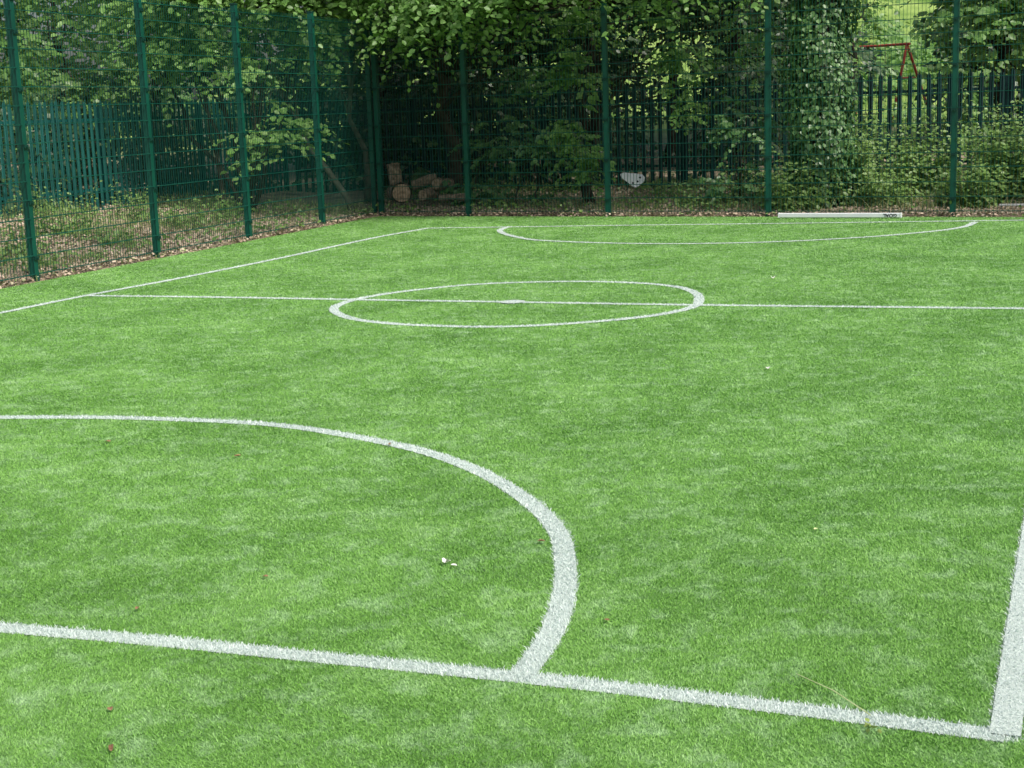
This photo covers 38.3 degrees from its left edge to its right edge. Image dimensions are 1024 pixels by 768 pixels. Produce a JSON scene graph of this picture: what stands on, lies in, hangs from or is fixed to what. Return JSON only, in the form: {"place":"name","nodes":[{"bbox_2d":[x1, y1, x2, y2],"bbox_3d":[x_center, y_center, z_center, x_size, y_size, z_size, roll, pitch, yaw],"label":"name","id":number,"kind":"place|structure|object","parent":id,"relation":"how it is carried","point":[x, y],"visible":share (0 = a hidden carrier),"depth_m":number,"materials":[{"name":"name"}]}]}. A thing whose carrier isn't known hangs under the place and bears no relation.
{"place":"outdoors","nodes":[
{"label":"outdoors","id":0,"kind":"place"},
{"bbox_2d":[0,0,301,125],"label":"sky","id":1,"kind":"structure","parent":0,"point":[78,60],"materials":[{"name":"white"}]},
{"bbox_2d":[0,216,1023,767],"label":"pitch","id":2,"kind":"object","parent":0,"point":[510,546],"visible":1,"depth_m":6.47,"materials":[{"name":"green plastic"}]},
{"bbox_2d":[0,228,427,312],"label":"touchline","id":3,"kind":"object","parent":2,"relation":"on","point":[167,280],"visible":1,"depth_m":16.06,"materials":[{"name":"white paint"}]},
{"bbox_2d":[0,414,580,674],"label":"goal area arc","id":4,"kind":"object","parent":2,"relation":"on","point":[552,630],"visible":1,"depth_m":5.92,"materials":[{"name":"white paint"}]},
{"bbox_2d":[0,619,1021,742],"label":"goal line","id":5,"kind":"object","parent":2,"relation":"on","point":[929,725],"visible":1,"depth_m":4.39,"materials":[{"name":"white paint"}]},
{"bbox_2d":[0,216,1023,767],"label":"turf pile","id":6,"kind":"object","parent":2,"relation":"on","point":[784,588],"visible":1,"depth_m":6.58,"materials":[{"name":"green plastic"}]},
{"bbox_2d":[0,206,1023,285],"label":"edge grass","id":7,"kind":"structure","parent":2,"relation":"on","point":[434,215],"depth_m":20.50,"materials":[{"name":"green plant"}]},
{"bbox_2d":[499,300,525,303],"bbox_3d":[0.003,-0.723,12.949,0.236,0.014,0.236,-2,11,0],"label":"spot","id":8,"kind":"object","parent":2,"relation":"on","point":[511,301],"visible":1,"depth_m":12.95,"materials":[{"name":"white paint"}]},
{"bbox_2d":[329,280,704,327],"bbox_3d":[0.041,-0.724,12.950,3.319,0.014,3.022,-2,11,0],"label":"circle","id":9,"kind":"object","parent":2,"relation":"on","point":[699,298],"visible":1,"depth_m":12.47,"materials":[{"name":"white paint"}]},
{"bbox_2d":[81,294,1023,308],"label":"halfway line","id":10,"kind":"object","parent":2,"relation":"on","point":[848,306],"visible":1,"depth_m":12.66,"materials":[{"name":"white paint"}]},
{"bbox_2d":[430,219,1022,228],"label":"goal line","id":11,"kind":"object","parent":2,"relation":"on","point":[737,223],"visible":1,"depth_m":20.25,"materials":[{"name":"white paint"}]},
{"bbox_2d":[496,221,976,243],"bbox_3d":[2.601,-1.938,18.953,6.477,0.014,2.804,1,11,17],"label":"goal area arc","id":12,"kind":"object","parent":2,"relation":"on","point":[501,230],"visible":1,"depth_m":18.07,"materials":[{"name":"white paint"}]},
{"bbox_2d":[796,673,870,714],"bbox_3d":[0.912,0.875,4.185,0.012,0.009,0.344,-7,12,-23],"label":"grass straw","id":13,"kind":"object","parent":2,"relation":"on","point":[838,694],"depth_m":4.15,"materials":[{"name":"plant"}]},
{"bbox_2d":[778,213,901,217],"bbox_3d":[4.577,-2.362,20.648,1.730,0.070,0.066,3,12,25],"label":"white plank","id":14,"kind":"object","parent":2,"relation":"on","point":[839,215],"visible":1,"depth_m":20.61,"materials":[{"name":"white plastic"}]},
{"bbox_2d":[864,718,881,733],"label":"seed sprig","id":15,"kind":"object","parent":2,"relation":"on","point":[868,725],"visible":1,"depth_m":3.95,"materials":[{"name":"green plant"}]},
{"bbox_2d":[988,509,1023,742],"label":"touchline","id":16,"kind":"object","parent":2,"relation":"on","point":[1008,708],"visible":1,"depth_m":4.35,"materials":[{"name":"white paint"}]},
{"bbox_2d":[0,0,1023,288],"bbox_3d":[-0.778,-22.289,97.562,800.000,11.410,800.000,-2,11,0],"label":"ground","id":17,"kind":"structure","parent":0,"point":[906,12],"depth_m":32.60,"materials":[{"name":"brown soil"}]},
{"bbox_2d":[0,78,58,216],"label":"thicket","id":18,"kind":"object","parent":17,"relation":"on","point":[13,190],"visible":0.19,"depth_m":22.32,"materials":[{"name":"green plant"}]},
{"bbox_2d":[0,197,67,259],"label":"weed clump","id":19,"kind":"object","parent":17,"relation":"on","point":[23,241],"visible":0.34,"depth_m":17.92,"materials":[{"name":"green plant"}]},
{"bbox_2d":[21,254,52,271],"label":"weed clump","id":20,"kind":"object","parent":17,"relation":"on","point":[47,263],"visible":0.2,"depth_m":16.83,"materials":[{"name":"green plant"}]},
{"bbox_2d":[0,0,88,143],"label":"woodland tree","id":21,"kind":"object","parent":17,"relation":"on","point":[21,57],"visible":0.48,"depth_m":27.50,"materials":[{"name":"green plant"}]},
{"bbox_2d":[13,175,102,237],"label":"weed clump","id":22,"kind":"object","parent":17,"relation":"on","point":[58,218],"visible":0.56,"depth_m":20.23,"materials":[{"name":"green plant"}]},
{"bbox_2d":[0,61,134,207],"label":"thicket","id":23,"kind":"object","parent":17,"relation":"on","point":[66,125],"visible":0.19,"depth_m":24.13,"materials":[{"name":"green plant"}]},
{"bbox_2d":[0,0,138,184],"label":"woodland tree","id":24,"kind":"object","parent":17,"relation":"on","point":[65,65],"visible":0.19,"depth_m":30.25,"materials":[{"name":"green plant"}]},
{"bbox_2d":[78,246,108,262],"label":"weed clump","id":25,"kind":"object","parent":17,"relation":"on","point":[96,255],"visible":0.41,"depth_m":17.70,"materials":[{"name":"green plant"}]},
{"bbox_2d":[0,0,192,182],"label":"woodland tree","id":26,"kind":"object","parent":17,"relation":"on","point":[19,4],"visible":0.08,"depth_m":34.29,"materials":[{"name":"green plant"}]},
{"bbox_2d":[91,207,134,247],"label":"weed clump","id":27,"kind":"object","parent":17,"relation":"on","point":[116,237],"visible":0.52,"depth_m":19.51,"materials":[{"name":"green plant"}]},
{"bbox_2d":[21,72,211,205],"bbox_3d":[-6.946,-3.813,25.762,3.477,3.215,2.890,-10,13,-37],"label":"thicket","id":28,"kind":"object","parent":17,"relation":"on","point":[137,101],"visible":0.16,"depth_m":25.48,"materials":[{"name":"green plant"}]},
{"bbox_2d":[102,178,160,220],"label":"weed clump","id":29,"kind":"object","parent":17,"relation":"on","point":[132,213],"visible":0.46,"depth_m":22.35,"materials":[{"name":"green plant"}]},
{"bbox_2d":[0,96,289,218],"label":"palisade fence","id":30,"kind":"object","parent":17,"relation":"on","point":[201,156],"visible":0.45,"depth_m":23.95,"materials":[{"name":"green metal"}]},
{"bbox_2d":[50,2,264,155],"bbox_3d":[-7.484,-8.512,32.654,5.388,8.294,5.678,8,15,43],"label":"woodland tree","id":31,"kind":"object","parent":17,"relation":"on","point":[158,82],"visible":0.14,"depth_m":31.65,"materials":[{"name":"green plant"}]},
{"bbox_2d":[4,56,342,159],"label":"distant hedge","id":32,"kind":"object","parent":17,"relation":"on","point":[181,96],"visible":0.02,"depth_m":45.03,"materials":[{"name":"green plant"}]},
{"bbox_2d":[141,199,206,232],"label":"weed clump","id":33,"kind":"object","parent":17,"relation":"on","point":[191,217],"visible":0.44,"depth_m":21.51,"materials":[{"name":"green plant"}]},
{"bbox_2d":[107,88,252,195],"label":"thicket","id":34,"kind":"object","parent":17,"relation":"on","point":[138,173],"visible":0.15,"depth_m":26.90,"materials":[{"name":"green plant"}]},
{"bbox_2d":[0,0,377,283],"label":"fence","id":35,"kind":"object","parent":17,"relation":"on","point":[25,182],"visible":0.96,"depth_m":18.56,"materials":[{"name":"green metal"}]},
{"bbox_2d":[26,0,386,212],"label":"hazel shrub","id":36,"kind":"object","parent":17,"relation":"on","point":[284,7],"visible":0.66,"depth_m":23.26,"materials":[{"name":"green plant"}]},
{"bbox_2d":[186,189,251,220],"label":"weed clump","id":37,"kind":"object","parent":17,"relation":"on","point":[238,209],"visible":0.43,"depth_m":22.81,"materials":[{"name":"green plant"}]},
{"bbox_2d":[162,77,307,189],"bbox_3d":[-5.400,-4.494,28.827,3.336,3.267,2.936,-2,11,0],"label":"thicket","id":38,"kind":"object","parent":17,"relation":"on","point":[257,93],"visible":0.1,"depth_m":28.67,"materials":[{"name":"green plant"}]},
{"bbox_2d":[149,2,352,173],"bbox_3d":[-5.681,-8.605,33.310,5.739,8.079,5.211,-7,12,-26],"label":"woodland tree","id":39,"kind":"object","parent":17,"relation":"on","point":[189,90],"visible":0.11,"depth_m":32.80,"materials":[{"name":"green plant"}]},
{"bbox_2d":[203,0,354,210],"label":"leaning tree","id":40,"kind":"object","parent":17,"relation":"on","point":[323,163],"visible":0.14,"depth_m":24.61,"materials":[{"name":"grey plant"}]},
{"bbox_2d":[259,0,423,203],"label":"ash tree","id":41,"kind":"object","parent":17,"relation":"on","point":[358,135],"visible":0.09,"depth_m":26.13,"materials":[{"name":"grey plant"}]},
{"bbox_2d":[285,58,431,191],"bbox_3d":[-2.895,-4.564,28.341,2.971,3.386,2.425,-2,11,0],"label":"thicket","id":42,"kind":"object","parent":17,"relation":"on","point":[362,132],"visible":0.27,"depth_m":28.18,"materials":[{"name":"green plant"}]},
{"bbox_2d":[260,0,472,176],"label":"woodland tree","id":43,"kind":"object","parent":17,"relation":"on","point":[396,90],"visible":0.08,"depth_m":31.76,"materials":[{"name":"green plant"}]},
{"bbox_2d":[386,181,411,202],"bbox_3d":[-1.927,-3.281,25.155,0.365,0.371,0.521,-5,11,-15],"label":"cut log","id":44,"kind":"object","parent":17,"relation":"on","point":[393,191],"visible":0.81,"depth_m":24.93,"materials":[{"name":"brown wood"}]},
{"bbox_2d":[386,163,401,184],"bbox_3d":[-2.003,-3.577,25.128,0.265,0.378,0.239,-2,11,0],"label":"cut log","id":45,"kind":"object","parent":44,"relation":"on","point":[393,171],"visible":0.75,"depth_m":25.04,"materials":[{"name":"brown wood"}]},
{"bbox_2d":[348,76,494,194],"bbox_3d":[-1.310,-4.528,27.705,2.532,3.111,3.000,7,14,41],"label":"thicket","id":46,"kind":"object","parent":17,"relation":"on","point":[422,169],"visible":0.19,"depth_m":27.50,"materials":[{"name":"green plant"}]},
{"bbox_2d":[418,187,440,201],"bbox_3d":[-1.408,-3.232,25.094,0.217,0.231,0.420,5,13,33],"label":"cut log","id":47,"kind":"object","parent":17,"relation":"on","point":[430,192],"visible":0.79,"depth_m":24.96,"materials":[{"name":"brown wood"}]},
{"bbox_2d":[411,174,435,189],"bbox_3d":[-1.494,-3.453,25.161,0.460,0.290,0.184,-1,11,6],"label":"cut log","id":48,"kind":"object","parent":47,"relation":"on","point":[425,179],"visible":0.79,"depth_m":25.10,"materials":[{"name":"brown wood"}]},
{"bbox_2d":[432,177,453,190],"bbox_3d":[-1.173,-3.397,25.121,0.233,0.251,0.370,8,14,42],"label":"cut log","id":49,"kind":"object","parent":47,"relation":"on","point":[435,182],"visible":0.66,"depth_m":25.02,"materials":[{"name":"brown wood"}]},
{"bbox_2d":[439,193,463,200],"bbox_3d":[-0.989,-3.128,24.689,0.465,0.133,0.128,0,11,12],"label":"cut log","id":50,"kind":"object","parent":17,"relation":"on","point":[458,195],"visible":0.66,"depth_m":24.65,"materials":[{"name":"brown wood"}]},
{"bbox_2d":[353,0,551,176],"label":"woodland tree","id":51,"kind":"object","parent":17,"relation":"on","point":[481,66],"visible":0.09,"depth_m":29.34,"materials":[{"name":"green plant"}]},
{"bbox_2d":[403,57,555,186],"bbox_3d":[-0.210,-4.476,27.323,2.796,3.382,2.642,6,13,37],"label":"thicket","id":52,"kind":"object","parent":17,"relation":"on","point":[486,175],"visible":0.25,"depth_m":26.94,"materials":[{"name":"green plant"}]},
{"bbox_2d":[440,122,529,207],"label":"understorey bush","id":53,"kind":"object","parent":17,"relation":"on","point":[492,156],"visible":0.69,"depth_m":24.74,"materials":[{"name":"green plant"}]},
{"bbox_2d":[0,164,1023,276],"bbox_3d":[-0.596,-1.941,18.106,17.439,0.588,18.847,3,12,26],"label":"ground cover","id":54,"kind":"object","parent":17,"relation":"on","point":[690,207],"visible":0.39,"depth_m":22.50,"materials":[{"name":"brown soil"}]},
{"bbox_2d":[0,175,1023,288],"bbox_3d":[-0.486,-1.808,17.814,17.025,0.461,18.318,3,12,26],"label":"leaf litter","id":55,"kind":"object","parent":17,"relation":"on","point":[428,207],"visible":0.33,"depth_m":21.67,"materials":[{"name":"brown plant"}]},
{"bbox_2d":[426,0,631,171],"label":"woodland tree","id":56,"kind":"object","parent":17,"relation":"on","point":[540,50],"visible":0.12,"depth_m":31.47,"materials":[{"name":"green plant"}]},
{"bbox_2d":[489,65,579,208],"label":"understorey bush","id":57,"kind":"object","parent":17,"relation":"on","point":[522,89],"visible":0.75,"depth_m":23.96,"materials":[{"name":"green plant"}]},
{"bbox_2d":[297,0,779,202],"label":"hazel tree","id":58,"kind":"object","parent":17,"relation":"on","point":[399,11],"visible":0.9,"depth_m":22.96,"materials":[{"name":"green plant"}]},
{"bbox_2d":[471,67,623,193],"bbox_3d":[0.661,-4.103,26.403,2.821,3.121,2.895,-2,11,0],"label":"thicket","id":59,"kind":"object","parent":17,"relation":"on","point":[548,113],"visible":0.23,"depth_m":26.20,"materials":[{"name":"green plant"}]},
{"bbox_2d":[468,0,711,173],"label":"woodland tree","id":60,"kind":"object","parent":17,"relation":"on","point":[626,43],"visible":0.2,"depth_m":28.73,"materials":[{"name":"green plant"}]},
{"bbox_2d":[526,75,671,193],"bbox_3d":[1.554,-4.037,26.329,2.637,2.870,2.358,-2,11,0],"label":"thicket","id":61,"kind":"object","parent":17,"relation":"on","point":[622,149],"visible":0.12,"depth_m":25.99,"materials":[{"name":"green plant"}]},
{"bbox_2d":[528,0,725,204],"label":"slim leafy tree","id":62,"kind":"object","parent":17,"relation":"on","point":[585,179],"visible":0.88,"depth_m":23.00,"materials":[{"name":"green plant"}]},
{"bbox_2d":[250,0,1023,167],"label":"distant wood","id":63,"kind":"object","parent":17,"relation":"on","point":[624,55],"visible":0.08,"depth_m":35.68,"materials":[{"name":"green plant"}]},
{"bbox_2d":[550,0,763,163],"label":"woodland tree","id":64,"kind":"object","parent":17,"relation":"on","point":[675,77],"visible":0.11,"depth_m":31.29,"materials":[{"name":"green plant"}]},
{"bbox_2d":[291,67,1023,191],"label":"palisade fence","id":65,"kind":"object","parent":17,"relation":"on","point":[1006,97],"visible":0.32,"depth_m":25.03,"materials":[{"name":"metal"}]},
{"bbox_2d":[620,173,644,186],"bbox_3d":[1.935,-3.272,23.625,0.391,0.234,0.202,-2,11,0],"label":"rock","id":66,"kind":"object","parent":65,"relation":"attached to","point":[639,178],"visible":0.89,"depth_m":23.62,"materials":[{"name":"grey stone"}]},
{"bbox_2d":[635,180,689,203],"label":"nettle clump","id":67,"kind":"object","parent":17,"relation":"on","point":[660,193],"visible":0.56,"depth_m":24.04,"materials":[{"name":"green plant"}]},
{"bbox_2d":[369,0,1023,216],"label":"fence","id":68,"kind":"object","parent":17,"relation":"on","point":[767,141],"visible":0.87,"depth_m":21.69,"materials":[{"name":"green metal"}]},
{"bbox_2d":[669,174,744,205],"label":"nettle clump","id":69,"kind":"object","parent":17,"relation":"on","point":[689,193],"visible":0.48,"depth_m":23.22,"materials":[{"name":"green plant"}]},
{"bbox_2d":[619,0,797,170],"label":"woodland tree","id":70,"kind":"object","parent":17,"relation":"on","point":[733,47],"visible":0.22,"depth_m":28.78,"materials":[{"name":"green plant"}]},
{"bbox_2d":[663,45,780,179],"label":"thicket","id":71,"kind":"object","parent":17,"relation":"on","point":[722,67],"visible":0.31,"depth_m":25.52,"materials":[{"name":"green plant"}]},
{"bbox_2d":[686,96,789,211],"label":"understorey bush","id":72,"kind":"object","parent":17,"relation":"on","point":[727,123],"visible":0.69,"depth_m":22.50,"materials":[{"name":"green plant"}]},
{"bbox_2d":[713,152,779,206],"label":"nettle clump","id":73,"kind":"object","parent":17,"relation":"on","point":[732,189],"visible":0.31,"depth_m":22.82,"materials":[{"name":"green plant"}]},
{"bbox_2d":[697,32,853,182],"bbox_3d":[4.600,-4.258,25.240,2.826,3.570,2.834,-2,11,0],"label":"thicket","id":74,"kind":"object","parent":17,"relation":"on","point":[752,74],"visible":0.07,"depth_m":25.39,"materials":[{"name":"green plant"}]},
{"bbox_2d":[685,0,872,207],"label":"ivy clad tree","id":75,"kind":"object","parent":17,"relation":"on","point":[815,46],"visible":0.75,"depth_m":21.68,"materials":[{"name":"green plant"}]},
{"bbox_2d":[677,0,898,162],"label":"woodland tree","id":76,"kind":"object","parent":17,"relation":"on","point":[865,58],"visible":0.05,"depth_m":32.06,"materials":[{"name":"green plant"}]},
{"bbox_2d":[748,144,837,214],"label":"nettle clump","id":77,"kind":"object","parent":17,"relation":"on","point":[782,189],"visible":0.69,"depth_m":21.68,"materials":[{"name":"green plant"}]},
{"bbox_2d":[771,0,920,136],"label":"birch tree","id":78,"kind":"object","parent":17,"relation":"on","point":[854,48],"visible":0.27,"depth_m":27.06,"materials":[{"name":"green plant"}]},
{"bbox_2d":[814,106,899,205],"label":"nettle clump","id":79,"kind":"object","parent":17,"relation":"on","point":[865,156],"visible":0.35,"depth_m":22.00,"materials":[{"name":"green plant"}]},
{"bbox_2d":[828,160,919,208],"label":"nettle clump","id":80,"kind":"object","parent":17,"relation":"on","point":[870,190],"visible":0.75,"depth_m":21.64,"materials":[{"name":"green plant"}]},
{"bbox_2d":[762,1,990,97],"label":"hillside scrub","id":81,"kind":"object","parent":17,"relation":"on","point":[927,55],"visible":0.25,"depth_m":45.49,"materials":[{"name":"green plant"}]},
{"bbox_2d":[852,108,904,149],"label":"garden bush","id":82,"kind":"object","parent":17,"relation":"on","point":[865,129],"visible":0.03,"depth_m":26.11,"materials":[{"name":"green plant"}]},
{"bbox_2d":[847,87,936,157],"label":"garden bush","id":83,"kind":"object","parent":17,"relation":"on","point":[875,116],"visible":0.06,"depth_m":32.41,"materials":[{"name":"green plant"}]},
{"bbox_2d":[852,43,932,122],"bbox_3d":[9.685,-7.869,39.653,2.056,2.430,2.672,-10,13,-38],"label":"swing set","id":84,"kind":"object","parent":17,"relation":"on","point":[904,56],"visible":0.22,"depth_m":38.78,"materials":[{"name":"red paint"}]},
{"bbox_2d":[855,114,933,164],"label":"garden bush","id":85,"kind":"object","parent":17,"relation":"on","point":[912,127],"visible":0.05,"depth_m":27.18,"materials":[{"name":"green plant"}]},
{"bbox_2d":[884,110,969,198],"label":"nettle clump","id":86,"kind":"object","parent":17,"relation":"on","point":[943,164],"visible":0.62,"depth_m":22.13,"materials":[{"name":"green plant"}]},
{"bbox_2d":[867,60,1013,152],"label":"garden bush","id":87,"kind":"object","parent":17,"relation":"on","point":[922,104],"visible":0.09,"depth_m":33.45,"materials":[{"name":"green plant"}]},
{"bbox_2d":[881,91,1016,167],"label":"garden bush","id":88,"kind":"object","parent":17,"relation":"on","point":[934,142],"visible":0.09,"depth_m":26.89,"materials":[{"name":"green plant"}]},
{"bbox_2d":[894,0,1023,168],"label":"maple tree","id":89,"kind":"object","parent":17,"relation":"on","point":[1000,36],"visible":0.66,"depth_m":23.71,"materials":[{"name":"green plant"}]},
{"bbox_2d":[921,158,1021,209],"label":"nettle clump","id":90,"kind":"object","parent":17,"relation":"on","point":[973,191],"visible":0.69,"depth_m":20.97,"materials":[{"name":"green plant"}]},
{"bbox_2d":[957,85,1023,200],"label":"nettle clump","id":91,"kind":"object","parent":17,"relation":"on","point":[999,145],"visible":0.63,"depth_m":21.32,"materials":[{"name":"green plant"}]},
{"bbox_2d":[999,204,1023,205],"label":"white rail","id":92,"kind":"object","parent":17,"relation":"on","point":[1011,204],"visible":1,"depth_m":20.42,"materials":[{"name":"white metal"}]},
{"bbox_2d":[1006,148,1023,197],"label":"nettle clump","id":93,"kind":"object","parent":17,"relation":"on","point":[1021,194],"visible":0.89,"depth_m":20.91,"materials":[{"name":"green plant"}]},
{"bbox_2d":[1008,48,1023,85],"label":"maple tree","id":94,"kind":"object","parent":17,"relation":"on","point":[1018,67],"visible":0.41,"depth_m":24.74,"materials":[{"name":"green plant"}]}
]}

